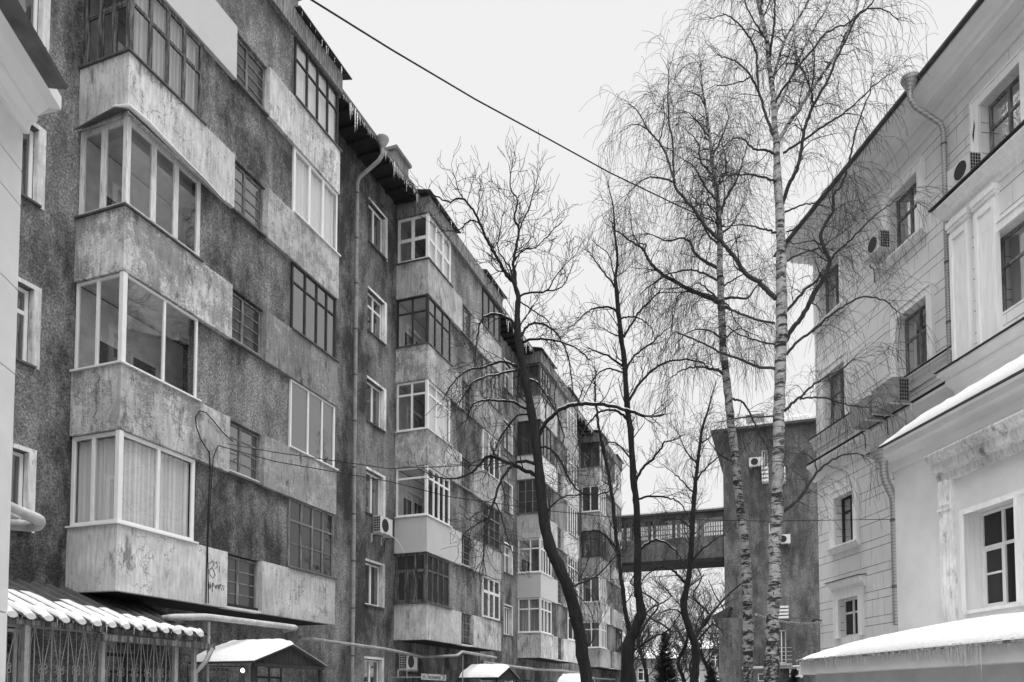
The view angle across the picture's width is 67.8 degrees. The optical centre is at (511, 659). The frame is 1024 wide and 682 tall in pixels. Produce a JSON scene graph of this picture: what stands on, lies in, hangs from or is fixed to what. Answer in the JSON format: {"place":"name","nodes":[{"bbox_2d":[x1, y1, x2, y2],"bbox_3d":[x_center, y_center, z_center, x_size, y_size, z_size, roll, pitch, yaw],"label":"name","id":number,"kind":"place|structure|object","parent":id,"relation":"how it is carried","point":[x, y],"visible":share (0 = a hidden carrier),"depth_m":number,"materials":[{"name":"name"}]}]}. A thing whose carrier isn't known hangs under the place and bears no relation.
{"place":"outdoors","nodes":[
{"label":"outdoors","id":0,"kind":"place"},
{"bbox_2d":[0,0,67,681],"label":"corner house","id":1,"kind":"structure","parent":0,"point":[32,81],"depth_m":8.08,"materials":[{"name":"paint"}]},
{"bbox_2d":[10,502,45,531],"bbox_3d":[-5.559,-1.674,7.773,1.070,0.644,5.547,1,-3,-26],"label":"heating pipe","id":2,"kind":"object","parent":1,"relation":"attached to","point":[32,521],"visible":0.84,"depth_m":9.38,"materials":[{"name":"grey metal"}]},
{"bbox_2d":[10,512,21,518],"bbox_3d":[-5.936,-1.712,8.980,0.110,0.030,0.370,0,-3,-7],"label":"pipe bracket","id":3,"kind":"object","parent":2,"relation":"attached to","point":[14,516],"visible":0.55,"depth_m":9.08,"materials":[{"name":"grey metal"}]},
{"bbox_2d":[298,0,976,647],"label":"sky","id":4,"kind":"structure","parent":0,"point":[537,63],"materials":[{"name":"white"}]},
{"bbox_2d":[634,648,678,681],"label":"distant house","id":5,"kind":"structure","parent":0,"point":[640,676],"depth_m":95.09,"materials":[{"name":"grey glass"}]},
{"bbox_2d":[638,668,648,680],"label":"window","id":6,"kind":"structure","parent":5,"relation":"in","point":[641,677],"depth_m":95.17,"materials":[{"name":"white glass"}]},
{"bbox_2d":[672,641,718,681],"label":"distant house","id":7,"kind":"structure","parent":0,"point":[702,678],"depth_m":120.11,"materials":[{"name":"grey glass"}]},
{"label":"ground","id":8,"kind":"structure","parent":0,"visible":0},
{"bbox_2d":[5,579,214,681],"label":"gate canopy","id":9,"kind":"object","parent":8,"relation":"on","point":[48,602],"visible":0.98,"depth_m":13.50,"materials":[{"name":"metal"}]},
{"bbox_2d":[5,624,187,681],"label":"barred gate","id":10,"kind":"structure","parent":9,"relation":"attached to","point":[42,669],"depth_m":12.79,"materials":[{"name":"metal"}]},
{"bbox_2d":[162,614,297,681],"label":"wall pipe","id":11,"kind":"object","parent":8,"relation":"on","point":[284,627],"depth_m":16.25,"materials":[{"name":"metal"}]},
{"bbox_2d":[189,639,327,681],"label":"entrance canopy","id":12,"kind":"object","parent":8,"relation":"on","point":[274,653],"visible":0.96,"depth_m":16.33,"materials":[{"name":"metal"}]},
{"bbox_2d":[6,0,624,681],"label":"apartment building","id":13,"kind":"structure","parent":8,"relation":"on","point":[192,170],"depth_m":18.50,"materials":[{"name":"paint"}]},
{"bbox_2d":[6,626,30,681],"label":"window","id":14,"kind":"structure","parent":13,"relation":"in","point":[10,632],"depth_m":13.80,"materials":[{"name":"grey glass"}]},
{"bbox_2d":[10,443,36,532],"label":"window","id":15,"kind":"structure","parent":13,"relation":"in","point":[30,459],"depth_m":13.98,"materials":[{"name":"white glass"}]},
{"bbox_2d":[16,276,41,369],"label":"window","id":16,"kind":"structure","parent":13,"relation":"in","point":[33,329],"depth_m":14.12,"materials":[{"name":"white glass"}]},
{"bbox_2d":[21,123,46,209],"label":"window","id":17,"kind":"structure","parent":13,"relation":"in","point":[39,140],"depth_m":14.27,"materials":[{"name":"white glass"}]},
{"bbox_2d":[18,0,50,52],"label":"window","id":18,"kind":"structure","parent":13,"relation":"in","point":[30,7],"depth_m":14.42,"materials":[{"name":"white glass"}]},
{"bbox_2d":[105,652,145,681],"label":"window frame","id":19,"kind":"structure","parent":13,"relation":"in","point":[111,654],"depth_m":15.93,"materials":[{"name":"grey glass"}]},
{"bbox_2d":[205,451,210,602],"bbox_3d":[-6.563,-2.862,16.464,0.028,3.323,0.078,-1,-3,20],"label":"wall cable","id":20,"kind":"object","parent":13,"relation":"attached to","point":[207,524],"depth_m":16.44,"materials":[{"name":"rubber"}]},
{"bbox_2d":[187,666,228,681],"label":"entrance door","id":21,"kind":"structure","parent":13,"relation":"in","point":[188,667],"depth_m":18.31,"materials":[{"name":"grey wood"}]},
{"bbox_2d":[207,446,217,602],"bbox_3d":[-6.511,-2.962,16.567,0.020,3.520,0.273,-1,-3,20],"label":"wall cable","id":22,"kind":"object","parent":13,"relation":"attached to","point":[208,523],"depth_m":16.46,"materials":[{"name":"rubber"}]},
{"bbox_2d":[195,410,232,451],"bbox_3d":[-6.516,-4.904,16.693,0.024,0.852,1.167,-1,-3,20],"label":"wall cable","id":23,"kind":"object","parent":13,"relation":"attached to","point":[214,422],"depth_m":16.40,"materials":[{"name":"rubber"}]},
{"bbox_2d":[219,556,260,613],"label":"stair window","id":24,"kind":"structure","parent":13,"relation":"in","point":[241,576],"depth_m":17.76,"materials":[{"name":"grey wood"}]},
{"bbox_2d":[227,423,262,486],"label":"stair window","id":25,"kind":"structure","parent":13,"relation":"in","point":[245,464],"depth_m":17.91,"materials":[{"name":"grey glass"}]},
{"bbox_2d":[229,292,264,360],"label":"stair window","id":26,"kind":"structure","parent":13,"relation":"in","point":[246,319],"depth_m":18.05,"materials":[{"name":"grey wood"}]},
{"bbox_2d":[231,164,266,237],"bbox_3d":[-6.276,-10.934,18.102,0.210,1.230,1.200,-1,-3,20],"label":"stair window","id":27,"kind":"structure","parent":13,"relation":"in","point":[248,196],"depth_m":18.20,"materials":[{"name":"grey wood"}]},
{"bbox_2d":[233,37,268,116],"bbox_3d":[-6.276,-14.000,18.252,0.210,1.230,1.200,-1,-3,20],"label":"stair window","id":28,"kind":"structure","parent":13,"relation":"in","point":[250,79],"depth_m":18.35,"materials":[{"name":"grey wood"}]},
{"bbox_2d":[256,662,281,681],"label":"window frame","id":29,"kind":"structure","parent":13,"relation":"in","point":[269,677],"depth_m":20.34,"materials":[{"name":"black metal"}]},
{"bbox_2d":[350,134,388,681],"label":"drainpipe","id":30,"kind":"object","parent":13,"relation":"attached to","point":[382,140],"visible":1,"depth_m":24.30,"materials":[{"name":"grey metal"}]},
{"bbox_2d":[364,656,383,681],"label":"window","id":31,"kind":"structure","parent":13,"relation":"in","point":[370,666],"depth_m":25.71,"materials":[{"name":"clear glass"}]},
{"bbox_2d":[364,558,384,608],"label":"window","id":32,"kind":"structure","parent":13,"relation":"in","point":[374,576],"depth_m":25.92,"materials":[{"name":"clear glass"}]},
{"bbox_2d":[365,466,385,516],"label":"window","id":33,"kind":"structure","parent":13,"relation":"in","point":[375,489],"depth_m":26.07,"materials":[{"name":"clear glass"}]},
{"bbox_2d":[366,375,385,432],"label":"window","id":34,"kind":"structure","parent":13,"relation":"in","point":[376,399],"depth_m":26.20,"materials":[{"name":"clear glass"}]},
{"bbox_2d":[367,286,386,346],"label":"window","id":35,"kind":"structure","parent":13,"relation":"in","point":[374,308],"depth_m":26.35,"materials":[{"name":"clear glass"}]},
{"bbox_2d":[368,197,387,260],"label":"window","id":36,"kind":"structure","parent":13,"relation":"in","point":[377,227],"depth_m":26.52,"materials":[{"name":"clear glass"}]},
{"bbox_2d":[227,443,533,468],"bbox_3d":[-2.919,-4.638,17.618,6.946,0.701,1.159,0,-3,0],"label":"overhead cable","id":37,"kind":"object","parent":13,"relation":"attached to","point":[362,464],"visible":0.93,"depth_m":17.57,"materials":[{"name":"rubber"}]},
{"bbox_2d":[371,515,392,551],"bbox_3d":[-4.375,-4.244,25.756,0.430,1.066,0.924,-1,-3,20],"label":"air conditioner","id":38,"kind":"object","parent":13,"relation":"attached to","point":[382,525],"visible":1,"depth_m":25.45,"materials":[{"name":"white metal"}]},
{"bbox_2d":[398,654,416,681],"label":"air conditioner","id":39,"kind":"object","parent":13,"relation":"attached to","point":[407,663],"visible":0.9,"depth_m":26.75,"materials":[{"name":"white metal"}]},
{"bbox_2d":[405,672,419,681],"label":"window frame","id":40,"kind":"structure","parent":13,"relation":"in","point":[412,673],"depth_m":28.06,"materials":[{"name":"black glass"}]},
{"bbox_2d":[390,674,445,680],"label":"street sign","id":41,"kind":"object","parent":13,"relation":"attached to","point":[432,677],"visible":1,"depth_m":26.14,"materials":[{"name":"metal"}]},
{"bbox_2d":[459,614,472,646],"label":"stair window","id":42,"kind":"structure","parent":13,"relation":"in","point":[465,620],"depth_m":30.04,"materials":[{"name":"grey glass"}]},
{"bbox_2d":[459,536,472,569],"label":"stair window","id":43,"kind":"structure","parent":13,"relation":"in","point":[467,561],"depth_m":30.19,"materials":[{"name":"grey wood"}]},
{"bbox_2d":[461,459,473,493],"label":"stair window","id":44,"kind":"structure","parent":13,"relation":"in","point":[464,470],"depth_m":30.30,"materials":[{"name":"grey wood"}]},
{"bbox_2d":[461,382,473,418],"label":"stair window","id":45,"kind":"structure","parent":13,"relation":"in","point":[466,397],"depth_m":30.44,"materials":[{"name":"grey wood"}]},
{"bbox_2d":[461,306,473,344],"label":"stair window","id":46,"kind":"structure","parent":13,"relation":"in","point":[466,317],"depth_m":30.57,"materials":[{"name":"grey wood"}]},
{"bbox_2d":[503,603,512,636],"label":"window","id":47,"kind":"structure","parent":13,"relation":"in","point":[506,610],"depth_m":38.15,"materials":[{"name":"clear glass"}]},
{"bbox_2d":[504,541,512,575],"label":"window","id":48,"kind":"structure","parent":13,"relation":"in","point":[506,549],"depth_m":38.30,"materials":[{"name":"clear glass"}]},
{"bbox_2d":[504,480,512,515],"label":"window","id":49,"kind":"structure","parent":13,"relation":"in","point":[506,487],"depth_m":38.50,"materials":[{"name":"grey wood"}]},
{"bbox_2d":[504,418,512,455],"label":"window","id":50,"kind":"structure","parent":13,"relation":"in","point":[506,446],"depth_m":38.69,"materials":[{"name":"clear glass"}]},
{"bbox_2d":[504,358,512,396],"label":"window","id":51,"kind":"structure","parent":13,"relation":"in","point":[506,378],"depth_m":38.75,"materials":[{"name":"clear glass"}]},
{"bbox_2d":[310,0,723,225],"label":"overhead cable","id":52,"kind":"object","parent":13,"relation":"attached to","point":[367,34],"visible":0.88,"depth_m":16.74,"materials":[{"name":"rubber"}]},
{"bbox_2d":[481,661,579,673],"bbox_3d":[1.409,0.489,39.675,0.446,0.237,14.024,-1,-3,24],"label":"wall pipe","id":53,"kind":"object","parent":13,"relation":"attached to","point":[530,668],"depth_m":38.66,"materials":[{"name":"grey metal"}]},
{"bbox_2d":[556,474,561,496],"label":"stair window","id":54,"kind":"structure","parent":13,"relation":"in","point":[559,478],"depth_m":42.70,"materials":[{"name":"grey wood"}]},
{"bbox_2d":[556,420,561,443],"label":"stair window","id":55,"kind":"structure","parent":13,"relation":"in","point":[558,425],"depth_m":42.80,"materials":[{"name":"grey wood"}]},
{"bbox_2d":[555,639,563,660],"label":"stair window","id":56,"kind":"structure","parent":13,"relation":"in","point":[559,640],"depth_m":42.31,"materials":[{"name":"grey wood"}]},
{"bbox_2d":[557,529,562,551],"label":"stair window","id":57,"kind":"structure","parent":13,"relation":"in","point":[559,531],"depth_m":42.68,"materials":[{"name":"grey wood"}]},
{"bbox_2d":[557,583,563,605],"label":"stair window","id":58,"kind":"structure","parent":13,"relation":"in","point":[559,585],"depth_m":42.49,"materials":[{"name":"grey wood"}]},
{"bbox_2d":[557,673,594,681],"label":"entrance canopy","id":59,"kind":"object","parent":8,"relation":"on","point":[571,677],"visible":0.68,"depth_m":41.37,"materials":[{"name":"metal"}]},
{"bbox_2d":[622,578,662,681],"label":"distant tree","id":60,"kind":"object","parent":8,"relation":"on","point":[634,670],"visible":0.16,"depth_m":90.34,"materials":[{"name":"grey plant"}]},
{"bbox_2d":[622,573,690,681],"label":"distant tree","id":61,"kind":"object","parent":8,"relation":"on","point":[642,656],"visible":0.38,"depth_m":69.63,"materials":[{"name":"grey plant"}]},
{"bbox_2d":[630,571,696,674],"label":"distant tree","id":62,"kind":"object","parent":8,"relation":"on","point":[650,609],"visible":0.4,"depth_m":78.02,"materials":[{"name":"grey plant"}]},
{"bbox_2d":[649,630,680,681],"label":"fir tree","id":63,"kind":"object","parent":8,"relation":"on","point":[667,671],"visible":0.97,"depth_m":33.90,"materials":[{"name":"black plant"}]},
{"bbox_2d":[642,568,715,681],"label":"distant tree","id":64,"kind":"object","parent":8,"relation":"on","point":[681,656],"visible":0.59,"depth_m":66.12,"materials":[{"name":"black plant"}]},
{"bbox_2d":[670,582,716,674],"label":"distant tree","id":65,"kind":"object","parent":8,"relation":"on","point":[693,626],"visible":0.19,"depth_m":94.99,"materials":[{"name":"grey plant"}]},
{"bbox_2d":[576,37,811,681],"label":"birch tree","id":66,"kind":"object","parent":8,"relation":"on","point":[748,627],"visible":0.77,"depth_m":22.95,"materials":[{"name":"grey plant"}]},
{"bbox_2d":[624,372,765,681],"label":"bare tree","id":67,"kind":"object","parent":8,"relation":"on","point":[696,655],"visible":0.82,"depth_m":30.18,"materials":[{"name":"black plant"}]},
{"bbox_2d":[665,568,724,679],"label":"distant tree","id":68,"kind":"object","parent":8,"relation":"on","point":[713,647],"visible":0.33,"depth_m":71.90,"materials":[{"name":"grey plant"}]},
{"bbox_2d":[686,567,724,675],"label":"distant tree","id":69,"kind":"object","parent":8,"relation":"on","point":[712,621],"visible":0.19,"depth_m":86.37,"materials":[{"name":"grey plant"}]},
{"bbox_2d":[704,660,718,681],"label":"fir tree","id":70,"kind":"object","parent":8,"relation":"on","point":[711,673],"visible":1,"depth_m":37.94,"materials":[{"name":"black plant"}]},
{"bbox_2d":[712,606,741,681],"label":"side porch","id":71,"kind":"object","parent":8,"relation":"on","point":[730,663],"visible":0.94,"depth_m":51.82,"materials":[{"name":"concrete"}]},
{"bbox_2d":[710,413,820,681],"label":"tower block","id":72,"kind":"structure","parent":8,"relation":"on","point":[800,598],"depth_m":54.64,"materials":[{"name":"paint"}]},
{"bbox_2d":[621,506,723,572],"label":"covered footbridge","id":73,"kind":"object","parent":72,"relation":"attached to","point":[711,554],"visible":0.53,"depth_m":57.96,"materials":[{"name":"paint"}]},
{"bbox_2d":[627,522,647,541],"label":"window","id":74,"kind":"structure","parent":73,"relation":"in","point":[631,532],"depth_m":58.89,"materials":[{"name":"grey wood"}]},
{"bbox_2d":[651,520,671,539],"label":"window","id":75,"kind":"structure","parent":73,"relation":"in","point":[662,525],"depth_m":58.15,"materials":[{"name":"grey wood"}]},
{"bbox_2d":[675,520,696,537],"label":"window","id":76,"kind":"structure","parent":73,"relation":"in","point":[677,524],"depth_m":57.64,"materials":[{"name":"grey wood"}]},
{"bbox_2d":[700,516,722,536],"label":"window","id":77,"kind":"structure","parent":73,"relation":"in","point":[712,521],"depth_m":56.88,"materials":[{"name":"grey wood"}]},
{"bbox_2d":[749,457,763,467],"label":"air conditioner","id":78,"kind":"object","parent":72,"relation":"attached to","point":[752,464],"visible":0.74,"depth_m":55.06,"materials":[{"name":"white metal"}]},
{"bbox_2d":[762,450,767,466],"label":"window","id":79,"kind":"structure","parent":72,"relation":"in","point":[763,451],"depth_m":55.37,"materials":[{"name":"white wood"}]},
{"bbox_2d":[742,665,799,669],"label":"wall pipe","id":80,"kind":"object","parent":72,"relation":"attached to","point":[761,667],"depth_m":53.75,"materials":[{"name":"grey metal"}]},
{"bbox_2d":[779,630,785,662],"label":"window","id":81,"kind":"structure","parent":72,"relation":"in","point":[782,633],"depth_m":54.40,"materials":[{"name":"white wood"}]},
{"bbox_2d":[781,534,789,544],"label":"air conditioner","id":82,"kind":"object","parent":72,"relation":"attached to","point":[785,539],"visible":0.59,"depth_m":54.10,"materials":[{"name":"white metal"}]},
{"bbox_2d":[581,0,951,681],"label":"birch tree","id":83,"kind":"object","parent":8,"relation":"on","point":[771,664],"visible":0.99,"depth_m":18.80,"materials":[{"name":"grey plant"}]},
{"bbox_2d":[786,666,799,681],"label":"fir tree","id":84,"kind":"object","parent":8,"relation":"on","point":[793,678],"visible":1,"depth_m":25.94,"materials":[{"name":"black plant"}]},
{"bbox_2d":[773,0,1023,650],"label":"townhouse","id":85,"kind":"structure","parent":8,"relation":"on","point":[974,67],"depth_m":19.83,"materials":[{"name":"paint"}]},
{"bbox_2d":[218,445,889,520],"bbox_3d":[2.284,-4.044,17.803,17.485,1.258,2.470,1,-3,-15],"label":"overhead cable","id":86,"kind":"object","parent":85,"relation":"attached to","point":[527,507],"visible":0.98,"depth_m":17.03,"materials":[{"name":"rubber"}]},
{"bbox_2d":[811,241,846,334],"bbox_3d":[10.199,-11.809,24.326,0.450,2.125,1.836,0,-3,-7],"label":"window","id":87,"kind":"structure","parent":85,"relation":"in","point":[829,302],"depth_m":24.51,"materials":[{"name":"grey wood"}]},
{"bbox_2d":[817,349,850,432],"bbox_3d":[10.261,-8.369,23.998,0.365,2.076,1.760,0,-3,-7],"label":"window","id":88,"kind":"structure","parent":85,"relation":"in","point":[832,365],"depth_m":24.22,"materials":[{"name":"grey wood"}]},
{"bbox_2d":[826,479,860,554],"bbox_3d":[10.267,-4.336,23.395,0.450,1.981,1.616,0,-3,-7],"label":"window","id":89,"kind":"structure","parent":85,"relation":"in","point":[852,538],"depth_m":23.58,"materials":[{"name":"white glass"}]},
{"bbox_2d":[824,573,866,638],"bbox_3d":[10.193,-1.575,23.103,0.480,1.792,1.838,0,-3,-7],"label":"window","id":90,"kind":"structure","parent":85,"relation":"in","point":[851,586],"depth_m":23.17,"materials":[{"name":"white wood"}]},
{"bbox_2d":[850,395,885,448],"bbox_3d":[9.898,-6.609,21.252,0.580,1.136,1.024,0,-3,-7],"label":"air conditioner","id":91,"kind":"object","parent":85,"relation":"attached to","point":[854,411],"visible":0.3,"depth_m":21.12,"materials":[{"name":"black plastic"}]},
{"bbox_2d":[863,229,891,282],"bbox_3d":[10.260,-11.340,21.450,0.470,1.016,0.874,0,-3,-7],"label":"air conditioner","id":92,"kind":"object","parent":85,"relation":"attached to","point":[875,245],"visible":0.88,"depth_m":21.22,"materials":[{"name":"grey metal"}]},
{"bbox_2d":[871,377,911,434],"bbox_3d":[10.026,-6.708,20.194,0.580,1.136,1.074,0,-3,-7],"label":"air conditioner","id":93,"kind":"object","parent":85,"relation":"attached to","point":[901,392],"visible":0.95,"depth_m":19.84,"materials":[{"name":"black plastic"}]},
{"bbox_2d":[879,155,927,272],"bbox_3d":[10.649,-11.991,20.600,0.450,2.125,1.836,0,-3,-7],"label":"window","id":94,"kind":"structure","parent":85,"relation":"in","point":[918,167],"depth_m":20.61,"materials":[{"name":"grey wood"}]},
{"bbox_2d":[889,280,935,377],"bbox_3d":[10.675,-8.445,20.193,0.450,2.296,1.834,0,-3,-7],"label":"window","id":95,"kind":"structure","parent":85,"relation":"in","point":[929,308],"depth_m":20.30,"materials":[{"name":"grey wood"}]},
{"bbox_2d":[900,71,951,364],"bbox_3d":[10.171,-10.587,18.656,1.146,7.522,0.403,0,-3,-7],"label":"drainpipe","id":96,"kind":"object","parent":85,"relation":"attached to","point":[925,113],"visible":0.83,"depth_m":18.71,"materials":[{"name":"metal"}]},
{"bbox_2d":[947,151,980,190],"bbox_3d":[10.682,-11.211,18.005,0.450,1.016,0.844,0,-3,-7],"label":"air conditioner","id":97,"kind":"object","parent":85,"relation":"attached to","point":[963,166],"visible":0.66,"depth_m":17.77,"materials":[{"name":"white metal"}]},
{"bbox_2d":[969,44,1023,159],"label":"window","id":98,"kind":"structure","parent":85,"relation":"in","point":[1006,111],"depth_m":17.37,"materials":[{"name":"grey wood"}]},
{"bbox_2d":[979,197,1023,324],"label":"window","id":99,"kind":"structure","parent":85,"relation":"in","point":[1012,244],"depth_m":16.43,"materials":[{"name":"grey wood"}]},
{"bbox_3d":[9.874,-1.267,24.699,0.353,0.100,0.140,0,-3,-7],"label":"wall hook","id":100,"kind":"object","parent":85,"relation":"attached to","visible":0},
{"bbox_2d":[755,613,820,623],"bbox_3d":[8.464,-1.195,23.169,0.070,0.221,4.446,-3,-4,44],"label":"insulated line","id":101,"kind":"object","parent":100,"relation":"attached to","point":[764,617],"visible":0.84,"depth_m":23.16,"materials":[{"name":"grey metal"}]},
{"bbox_2d":[796,612,1023,681],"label":"porch building","id":102,"kind":"structure","parent":8,"relation":"on","point":[990,648],"depth_m":12.09,"materials":[{"name":"white"}]},
{"bbox_2d":[866,354,1023,631],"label":"annex building","id":103,"kind":"structure","parent":8,"relation":"on","point":[956,463],"depth_m":14.80,"materials":[{"name":"paint"}]},
{"bbox_2d":[870,446,897,624],"bbox_3d":[8.371,-2.757,17.080,0.563,3.977,0.555,-2,-3,33],"label":"drainpipe","id":104,"kind":"object","parent":103,"relation":"attached to","point":[876,454],"visible":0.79,"depth_m":17.06,"materials":[{"name":"metal"}]},
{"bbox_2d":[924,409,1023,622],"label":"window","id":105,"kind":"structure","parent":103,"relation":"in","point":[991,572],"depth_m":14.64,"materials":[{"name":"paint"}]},
{"label":"road","id":106,"kind":"structure","parent":0,"visible":0},
{"bbox_2d":[298,636,496,681],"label":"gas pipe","id":107,"kind":"object","parent":106,"relation":"on","point":[381,648],"depth_m":25.50,"materials":[{"name":"metal"}]},
{"bbox_2d":[457,664,519,681],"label":"entrance canopy","id":108,"kind":"object","parent":106,"relation":"on","point":[496,672],"visible":0.98,"depth_m":29.20,"materials":[{"name":"metal"}]},
{"bbox_2d":[404,126,677,681],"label":"bare tree","id":109,"kind":"object","parent":106,"relation":"on","point":[570,595],"visible":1,"depth_m":17.21,"materials":[{"name":"black plant"}]},
{"bbox_2d":[544,148,737,681],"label":"bare tree","id":110,"kind":"object","parent":106,"relation":"on","point":[628,648],"visible":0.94,"depth_m":21.24,"materials":[{"name":"black plant"}]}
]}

